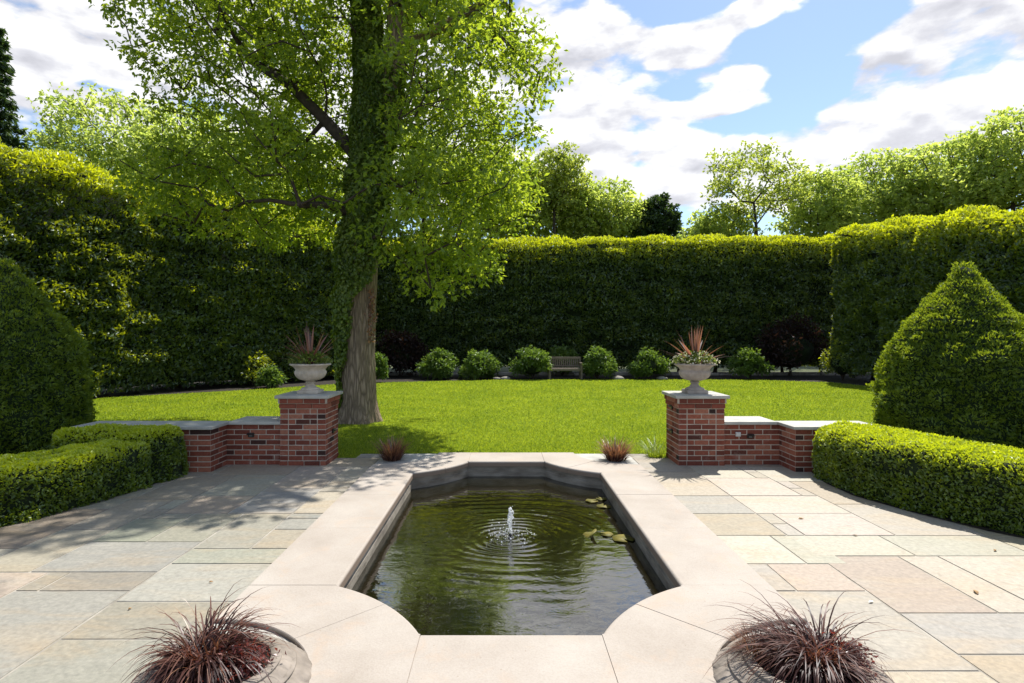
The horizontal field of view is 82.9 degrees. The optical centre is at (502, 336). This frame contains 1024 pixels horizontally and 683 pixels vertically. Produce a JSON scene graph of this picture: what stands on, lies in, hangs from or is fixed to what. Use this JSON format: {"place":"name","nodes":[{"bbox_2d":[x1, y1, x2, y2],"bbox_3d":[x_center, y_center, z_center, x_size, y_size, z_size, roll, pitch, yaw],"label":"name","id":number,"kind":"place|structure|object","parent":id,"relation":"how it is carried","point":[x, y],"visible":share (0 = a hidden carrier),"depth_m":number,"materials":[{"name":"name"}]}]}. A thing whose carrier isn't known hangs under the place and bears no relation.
{"place":"outdoors","nodes":[
{"label":"outdoors","id":0,"kind":"place"},
{"bbox_2d":[0,482,157,525],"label":"hedge soil","id":1,"kind":"structure","parent":0,"point":[112,496],"depth_m":5.99,"materials":[{"name":"brown soil"}]},
{"bbox_2d":[0,439,152,527],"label":"box hedge","id":2,"kind":"object","parent":1,"relation":"on","point":[36,485],"visible":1,"depth_m":5.56,"materials":[{"name":"green plant"}]},
{"bbox_2d":[50,423,188,482],"bbox_3d":[-4.465,1.334,6.730,1.447,0.688,0.751,0,0,0],"label":"box hedge","id":3,"kind":"object","parent":1,"relation":"on","point":[169,458],"visible":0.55,"depth_m":6.58,"materials":[{"name":"green plant"}]},
{"bbox_2d":[93,372,875,398],"bbox_3d":[0.000,1.662,17.600,50.000,0.001,20.000,0,0,0],"label":"mulch bed","id":4,"kind":"object","parent":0,"point":[857,380],"visible":0.16,"depth_m":22.68,"materials":[{"name":"brown soil"}]},
{"bbox_2d":[0,136,336,396],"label":"tall hedge","id":5,"kind":"object","parent":4,"relation":"on","point":[140,304],"visible":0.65,"depth_m":16.98,"materials":[{"name":"green plant"}]},
{"bbox_2d":[231,350,282,384],"bbox_3d":[-8.557,1.093,19.814,1.723,1.300,1.644,0,0,22],"label":"garden shrub","id":6,"kind":"object","parent":4,"relation":"on","point":[252,369],"visible":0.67,"depth_m":19.46,"materials":[{"name":"green plant"}]},
{"bbox_2d":[253,364,288,387],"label":"garden shrub","id":7,"kind":"object","parent":4,"relation":"on","point":[271,377],"visible":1,"depth_m":18.70,"materials":[{"name":"green plant"}]},
{"bbox_2d":[375,351,388,379],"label":"garden shrub","id":8,"kind":"object","parent":4,"relation":"on","point":[382,366],"visible":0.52,"depth_m":20.91,"materials":[{"name":"green plant"}]},
{"bbox_2d":[376,329,429,375],"bbox_3d":[-4.250,0.654,24.426,2.559,2.000,2.480,0,0,45],"label":"purple shrub","id":9,"kind":"object","parent":4,"relation":"on","point":[404,352],"visible":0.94,"depth_m":23.90,"materials":[{"name":"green plant"}]},
{"bbox_2d":[414,347,459,379],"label":"garden shrub","id":10,"kind":"object","parent":4,"relation":"on","point":[439,364],"visible":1,"depth_m":22.59,"materials":[{"name":"green plant"}]},
{"bbox_2d":[458,348,503,379],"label":"garden shrub","id":11,"kind":"object","parent":4,"relation":"on","point":[479,364],"visible":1,"depth_m":22.59,"materials":[{"name":"green plant"}]},
{"bbox_2d":[500,376,509,379],"bbox_3d":[0.081,1.620,22.550,0.396,0.176,0.320,0,0,0],"label":"bed stone","id":12,"kind":"object","parent":4,"relation":"on","point":[505,378],"visible":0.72,"depth_m":22.45,"materials":[{"name":"grey stone"}]},
{"bbox_2d":[508,344,553,378],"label":"garden shrub","id":13,"kind":"object","parent":4,"relation":"on","point":[533,361],"visible":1,"depth_m":22.50,"materials":[{"name":"green plant"}]},
{"bbox_2d":[544,344,578,375],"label":"garden shrub","id":14,"kind":"object","parent":4,"relation":"on","point":[561,351],"visible":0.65,"depth_m":24.48,"materials":[{"name":"green plant"}]},
{"bbox_2d":[548,357,582,378],"bbox_3d":[2.448,1.220,22.885,1.330,0.860,0.570,0,0,0],"label":"garden bench","id":15,"kind":"object","parent":4,"relation":"on","point":[580,369],"visible":0.88,"depth_m":23.11,"materials":[{"name":"brown wood"}]},
{"bbox_2d":[578,344,617,378],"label":"garden shrub","id":16,"kind":"object","parent":4,"relation":"on","point":[598,362],"visible":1,"depth_m":22.51,"materials":[{"name":"green plant"}]},
{"bbox_2d":[326,372,870,375],"bbox_3d":[1.962,1.591,25.181,28.924,0.179,0.338,0,0,0],"label":"stone edging","id":17,"kind":"object","parent":4,"relation":"on","point":[626,373],"visible":0.3,"depth_m":25.06,"materials":[{"name":"grey stone"}]},
{"bbox_2d":[375,232,839,372],"bbox_3d":[3.506,-1.591,26.943,26.952,6.482,3.224,0,0,2],"label":"tall hedge","id":18,"kind":"object","parent":4,"relation":"on","point":[624,300],"visible":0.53,"depth_m":25.81,"materials":[{"name":"green plant"}]},
{"bbox_2d":[611,376,623,379],"bbox_3d":[4.470,1.620,22.550,0.486,0.248,0.394,0,0,0],"label":"bed stone","id":19,"kind":"object","parent":4,"relation":"on","point":[618,377],"visible":0.68,"depth_m":22.41,"materials":[{"name":"grey stone"}]},
{"bbox_2d":[626,346,671,378],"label":"garden shrub","id":20,"kind":"object","parent":4,"relation":"on","point":[650,363],"visible":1,"depth_m":22.60,"materials":[{"name":"green plant"}]},
{"bbox_2d":[725,347,775,378],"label":"garden shrub","id":21,"kind":"object","parent":4,"relation":"on","point":[747,363],"visible":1,"depth_m":22.66,"materials":[{"name":"green plant"}]},
{"bbox_2d":[754,312,829,375],"bbox_3d":[12.126,0.281,24.310,3.534,2.728,3.001,0,0,-17],"label":"purple shrub","id":22,"kind":"object","parent":4,"relation":"on","point":[792,346],"visible":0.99,"depth_m":23.82,"materials":[{"name":"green plant"}]},
{"bbox_2d":[818,338,866,379],"bbox_3d":[12.964,0.830,22.011,1.776,1.639,1.947,0,0,0],"label":"garden shrub","id":23,"kind":"object","parent":4,"relation":"on","point":[839,366],"visible":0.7,"depth_m":21.84,"materials":[{"name":"green plant"}]},
{"bbox_2d":[826,204,1023,379],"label":"tall hedge","id":24,"kind":"object","parent":4,"relation":"on","point":[888,277],"visible":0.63,"depth_m":18.51,"materials":[{"name":"green plant"}]},
{"bbox_2d":[92,378,876,457],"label":"lawn","id":25,"kind":"structure","parent":0,"point":[527,406],"depth_m":12.97,"materials":[{"name":"green plant"}]},
{"bbox_2d":[0,258,98,454],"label":"topiary bush","id":26,"kind":"object","parent":25,"relation":"on","point":[47,386],"visible":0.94,"depth_m":7.84,"materials":[{"name":"green plant"}]},
{"bbox_2d":[84,0,573,424],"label":"shade tree","id":27,"kind":"object","parent":25,"relation":"on","point":[381,97],"visible":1,"depth_m":10.78,"materials":[{"name":"green plant"}]},
{"bbox_2d":[633,435,666,457],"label":"wispy grass","id":28,"kind":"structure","parent":25,"relation":"on","point":[656,452],"depth_m":7.99,"materials":[{"name":"green plant"}]},
{"bbox_2d":[865,260,1023,448],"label":"conical spruce","id":29,"kind":"object","parent":25,"relation":"on","point":[952,359],"visible":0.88,"depth_m":7.60,"materials":[{"name":"green plant"}]},
{"bbox_2d":[0,454,1023,682],"bbox_3d":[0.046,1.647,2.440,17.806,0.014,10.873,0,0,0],"label":"patio","id":30,"kind":"structure","parent":0,"point":[224,560],"depth_m":4.22,"materials":[{"name":"beige stone"}]},
{"bbox_2d":[72,416,279,471],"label":"garden wall","id":31,"kind":"structure","parent":30,"relation":"on","point":[211,446],"depth_m":7.46,"materials":[{"name":"brick"}]},
{"bbox_2d":[214,624,287,641],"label":"scallop paving","id":32,"kind":"structure","parent":30,"relation":"on","point":[260,630],"depth_m":3.24,"materials":[{"name":"stone"}]},
{"bbox_2d":[130,633,311,682],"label":"stone planter","id":33,"kind":"object","parent":32,"relation":"on","point":[294,665],"visible":0.34,"depth_m":2.73,"materials":[{"name":"beige stone"}]},
{"bbox_2d":[107,579,300,682],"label":"fountain grass","id":34,"kind":"object","parent":33,"relation":"in","point":[206,643],"depth_m":2.66,"materials":[{"name":"purple plant"}]},
{"bbox_2d":[195,627,286,682],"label":"red bedding plant","id":35,"kind":"object","parent":33,"relation":"in","point":[248,670],"visible":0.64,"depth_m":2.66,"materials":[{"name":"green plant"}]},
{"bbox_2d":[274,391,342,465],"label":"brick pier","id":36,"kind":"structure","parent":30,"relation":"on","point":[308,424],"depth_m":7.42,"materials":[{"name":"brick"}]},
{"bbox_2d":[289,362,330,393],"bbox_3d":[-2.555,0.546,7.700,0.536,0.394,0.536,0,0,0],"label":"garden urn","id":37,"kind":"object","parent":36,"relation":"on","point":[310,374],"visible":1,"depth_m":7.57,"materials":[{"name":"stone"}]},
{"bbox_2d":[282,322,335,363],"bbox_3d":[-2.607,0.078,7.676,0.837,0.571,0.807,0,0,-24],"label":"cordyline","id":38,"kind":"object","parent":37,"relation":"in","point":[309,341],"visible":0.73,"depth_m":7.64,"materials":[{"name":"brown plant"}]},
{"bbox_2d":[288,349,332,363],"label":"trailing plant","id":39,"kind":"object","parent":37,"relation":"in","point":[325,359],"visible":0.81,"depth_m":7.55,"materials":[{"name":"green plant"}]},
{"bbox_2d":[375,454,436,463],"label":"scallop paving","id":40,"kind":"structure","parent":30,"relation":"on","point":[410,457],"depth_m":7.82,"materials":[{"name":"stone"}]},
{"bbox_2d":[375,434,413,461],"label":"grass tuft","id":41,"kind":"object","parent":40,"relation":"on","point":[395,452],"visible":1,"depth_m":7.65,"materials":[{"name":"brown plant"}]},
{"bbox_2d":[215,452,805,682],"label":"garden pool","id":42,"kind":"structure","parent":30,"relation":"in","point":[307,578],"depth_m":3.51,"materials":[{"name":"stone"}]},
{"bbox_2d":[352,476,666,635],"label":"water","id":43,"kind":"structure","parent":42,"relation":"in","point":[440,562],"depth_m":4.66,"materials":[{"name":"green liquid"}]},
{"bbox_2d":[489,506,534,544],"bbox_3d":[0.073,1.742,5.283,0.442,0.395,0.522,0,0,0],"label":"fountain jet","id":44,"kind":"object","parent":43,"relation":"in","point":[510,517],"visible":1,"depth_m":5.27,"materials":[{"name":"liquid"}]},
{"bbox_2d":[583,529,596,537],"bbox_3d":[0.795,1.802,5.304,0.152,0.033,0.150,-27,-1,19],"label":"lily pad","id":45,"kind":"object","parent":43,"relation":"on","point":[587,534],"visible":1,"depth_m":5.31,"materials":[{"name":"plant"}]},
{"bbox_2d":[585,499,597,502],"bbox_3d":[0.987,1.812,6.416,0.144,0.011,0.142,0,0,-17],"label":"lily pad","id":46,"kind":"object","parent":43,"relation":"on","point":[591,500],"visible":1,"depth_m":6.42,"materials":[{"name":"green plant"}]},
{"bbox_2d":[596,504,610,507],"bbox_3d":[1.083,1.812,6.222,0.153,0.011,0.151,0,0,21],"label":"lily pad","id":47,"kind":"object","parent":43,"relation":"on","point":[603,506],"visible":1,"depth_m":6.20,"materials":[{"name":"green plant"}]},
{"bbox_2d":[601,532,613,536],"bbox_3d":[0.955,1.812,5.329,0.118,0.011,0.120,0,0,8],"label":"lily pad","id":48,"kind":"object","parent":43,"relation":"on","point":[608,534],"visible":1,"depth_m":5.32,"materials":[{"name":"green plant"}]},
{"bbox_2d":[612,534,634,541],"bbox_3d":[1.076,1.812,5.221,0.204,0.010,0.203,0,0,-28],"label":"lily pad","id":49,"kind":"object","parent":43,"relation":"on","point":[620,537],"visible":1,"depth_m":5.21,"materials":[{"name":"plant"}]},
{"bbox_2d":[576,454,637,463],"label":"scallop paving","id":50,"kind":"structure","parent":30,"relation":"on","point":[601,458],"depth_m":7.82,"materials":[{"name":"stone"}]},
{"bbox_2d":[594,433,638,461],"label":"grass tuft","id":51,"kind":"object","parent":50,"relation":"on","point":[613,452],"visible":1,"depth_m":7.63,"materials":[{"name":"brown plant"}]},
{"bbox_2d":[662,391,729,465],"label":"brick pier","id":52,"kind":"structure","parent":30,"relation":"on","point":[695,422],"depth_m":7.42,"materials":[{"name":"brick"}]},
{"bbox_2d":[674,363,715,393],"bbox_3d":[2.545,0.546,7.700,0.536,0.394,0.536,0,0,0],"label":"garden urn","id":53,"kind":"object","parent":52,"relation":"on","point":[694,374],"visible":0.98,"depth_m":7.57,"materials":[{"name":"grey stone"}]},
{"bbox_2d":[669,350,719,364],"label":"trailing plant","id":54,"kind":"object","parent":53,"relation":"in","point":[696,355],"visible":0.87,"depth_m":7.54,"materials":[{"name":"green plant"}]},
{"bbox_2d":[669,326,720,363],"bbox_3d":[2.579,0.099,7.699,0.898,0.528,1.056,0,0,44],"label":"cordyline","id":55,"kind":"object","parent":53,"relation":"in","point":[697,344],"visible":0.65,"depth_m":7.61,"materials":[{"name":"brown plant"}]},
{"bbox_2d":[724,416,871,471],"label":"garden wall","id":56,"kind":"structure","parent":30,"relation":"on","point":[788,444],"depth_m":7.47,"materials":[{"name":"brick"}]},
{"bbox_2d":[0,0,1023,245],"label":"sky","id":57,"kind":"structure","parent":0,"point":[657,86],"materials":[{"name":"blue"}]},
{"bbox_2d":[389,365,825,371],"bbox_3d":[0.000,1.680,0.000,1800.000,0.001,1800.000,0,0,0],"label":"ground","id":58,"kind":"structure","parent":0,"point":[720,369],"depth_m":29.98,"materials":[{"name":"brown soil"}]},
{"bbox_2d":[0,28,28,149],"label":"conifer tree","id":59,"kind":"object","parent":58,"relation":"on","point":[8,130],"visible":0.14,"depth_m":29.05,"materials":[{"name":"green plant"}]},
{"bbox_2d":[14,81,170,180],"bbox_3d":[-21.521,-5.722,31.094,8.212,14.956,8.011,0,0,34],"label":"broadleaf tree","id":60,"kind":"object","parent":58,"relation":"on","point":[55,140],"visible":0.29,"depth_m":29.29,"materials":[{"name":"green plant"}]},
{"bbox_2d":[101,98,261,197],"bbox_3d":[-15.493,-4.961,28.941,7.807,13.394,6.842,0,0,0],"label":"broadleaf tree","id":61,"kind":"object","parent":58,"relation":"on","point":[149,132],"visible":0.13,"depth_m":27.13,"materials":[{"name":"green plant"}]},
{"bbox_2d":[215,119,347,220],"bbox_3d":[-11.117,-4.647,30.027,7.425,12.780,7.026,0,0,30],"label":"broadleaf tree","id":62,"kind":"object","parent":58,"relation":"on","point":[255,180],"visible":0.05,"depth_m":28.86,"materials":[{"name":"green plant"}]},
{"bbox_2d":[389,125,479,235],"bbox_3d":[-4.374,-5.341,32.893,7.220,14.135,6.583,0,0,0],"label":"broadleaf tree","id":63,"kind":"object","parent":58,"relation":"on","point":[423,220],"visible":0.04,"depth_m":32.26,"materials":[{"name":"green plant"}]},
{"bbox_2d":[431,138,559,239],"bbox_3d":[-0.881,-5.071,33.967,7.576,13.627,6.913,0,0,42],"label":"broadleaf tree","id":64,"kind":"object","parent":58,"relation":"on","point":[502,234],"visible":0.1,"depth_m":32.86,"materials":[{"name":"green plant"}]},
{"bbox_2d":[473,170,610,247],"bbox_3d":[2.594,-4.267,35.154,7.522,11.988,7.546,0,0,-31],"label":"broadleaf tree","id":65,"kind":"object","parent":58,"relation":"on","point":[546,221],"visible":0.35,"depth_m":33.28,"materials":[{"name":"green plant"}]},
{"bbox_2d":[526,140,592,239],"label":"broadleaf tree","id":66,"kind":"object","parent":58,"relation":"on","point":[564,161],"visible":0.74,"depth_m":32.21,"materials":[{"name":"green plant"}]},
{"bbox_2d":[547,175,651,238],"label":"broadleaf tree","id":67,"kind":"object","parent":58,"relation":"on","point":[618,214],"visible":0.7,"depth_m":33.41,"materials":[{"name":"green plant"}]},
{"bbox_2d":[627,192,683,237],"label":"dark tree","id":68,"kind":"object","parent":58,"relation":"on","point":[662,217],"visible":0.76,"depth_m":33.34,"materials":[{"name":"green plant"}]},
{"bbox_2d":[670,219,728,238],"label":"broadleaf tree","id":69,"kind":"object","parent":58,"relation":"on","point":[685,234],"visible":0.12,"depth_m":37.86,"materials":[{"name":"green plant"}]},
{"bbox_2d":[686,202,764,242],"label":"broadleaf tree","id":70,"kind":"object","parent":58,"relation":"on","point":[743,223],"visible":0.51,"depth_m":37.14,"materials":[{"name":"green plant"}]},
{"bbox_2d":[699,137,817,235],"bbox_3d":[16.074,-5.294,37.306,6.920,14.047,6.654,0,0,0],"label":"broadleaf tree","id":71,"kind":"object","parent":58,"relation":"on","point":[750,201],"visible":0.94,"depth_m":36.30,"materials":[{"name":"green plant"}]},
{"bbox_2d":[764,164,879,237],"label":"broadleaf tree","id":72,"kind":"object","parent":58,"relation":"on","point":[827,212],"visible":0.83,"depth_m":36.95,"materials":[{"name":"green plant"}]},
{"bbox_2d":[832,147,941,225],"bbox_3d":[25.838,-5.704,39.978,8.443,14.890,7.320,0,0,0],"label":"broadleaf tree","id":73,"kind":"object","parent":58,"relation":"on","point":[884,204],"visible":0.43,"depth_m":38.76,"materials":[{"name":"green plant"}]},
{"bbox_2d":[871,130,1023,219],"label":"broadleaf tree","id":74,"kind":"object","parent":58,"relation":"on","point":[925,156],"visible":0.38,"depth_m":36.93,"materials":[{"name":"green plant"}]},
{"bbox_2d":[936,104,1023,210],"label":"broadleaf tree","id":75,"kind":"object","parent":58,"relation":"on","point":[991,165],"visible":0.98,"depth_m":33.62,"materials":[{"name":"green plant"}]},
{"bbox_2d":[738,624,813,639],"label":"scallop paving","id":76,"kind":"structure","parent":0,"point":[777,628],"depth_m":3.26,"materials":[{"name":"stone"}]},
{"bbox_2d":[712,635,894,682],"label":"stone planter","id":77,"kind":"object","parent":76,"relation":"on","point":[722,673],"visible":0.38,"depth_m":2.70,"materials":[{"name":"beige stone"}]},
{"bbox_2d":[717,614,791,661],"bbox_3d":[1.259,1.474,2.874,0.423,0.133,0.444,0,0,0],"label":"dry straw plant","id":78,"kind":"object","parent":77,"relation":"on","point":[742,637],"visible":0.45,"depth_m":2.93,"materials":[{"name":"brown plant"}]},
{"bbox_2d":[704,582,924,682],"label":"fountain grass","id":79,"kind":"object","parent":77,"relation":"in","point":[798,654],"depth_m":2.67,"materials":[{"name":"purple plant"}]},
{"bbox_2d":[808,627,881,675],"bbox_3d":[1.596,1.468,2.730,0.314,0.134,0.282,0,0,25],"label":"red bedding plant","id":80,"kind":"object","parent":77,"relation":"on","point":[847,645],"visible":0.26,"depth_m":2.70,"materials":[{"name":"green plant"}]},
{"bbox_2d":[812,472,1023,537],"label":"hedge soil","id":81,"kind":"structure","parent":0,"point":[980,527],"depth_m":5.20,"materials":[{"name":"brown soil"}]},
{"bbox_2d":[810,419,1023,535],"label":"box hedge","id":82,"kind":"object","parent":81,"relation":"on","point":[964,481],"visible":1,"depth_m":5.45,"materials":[{"name":"green plant"}]}
]}

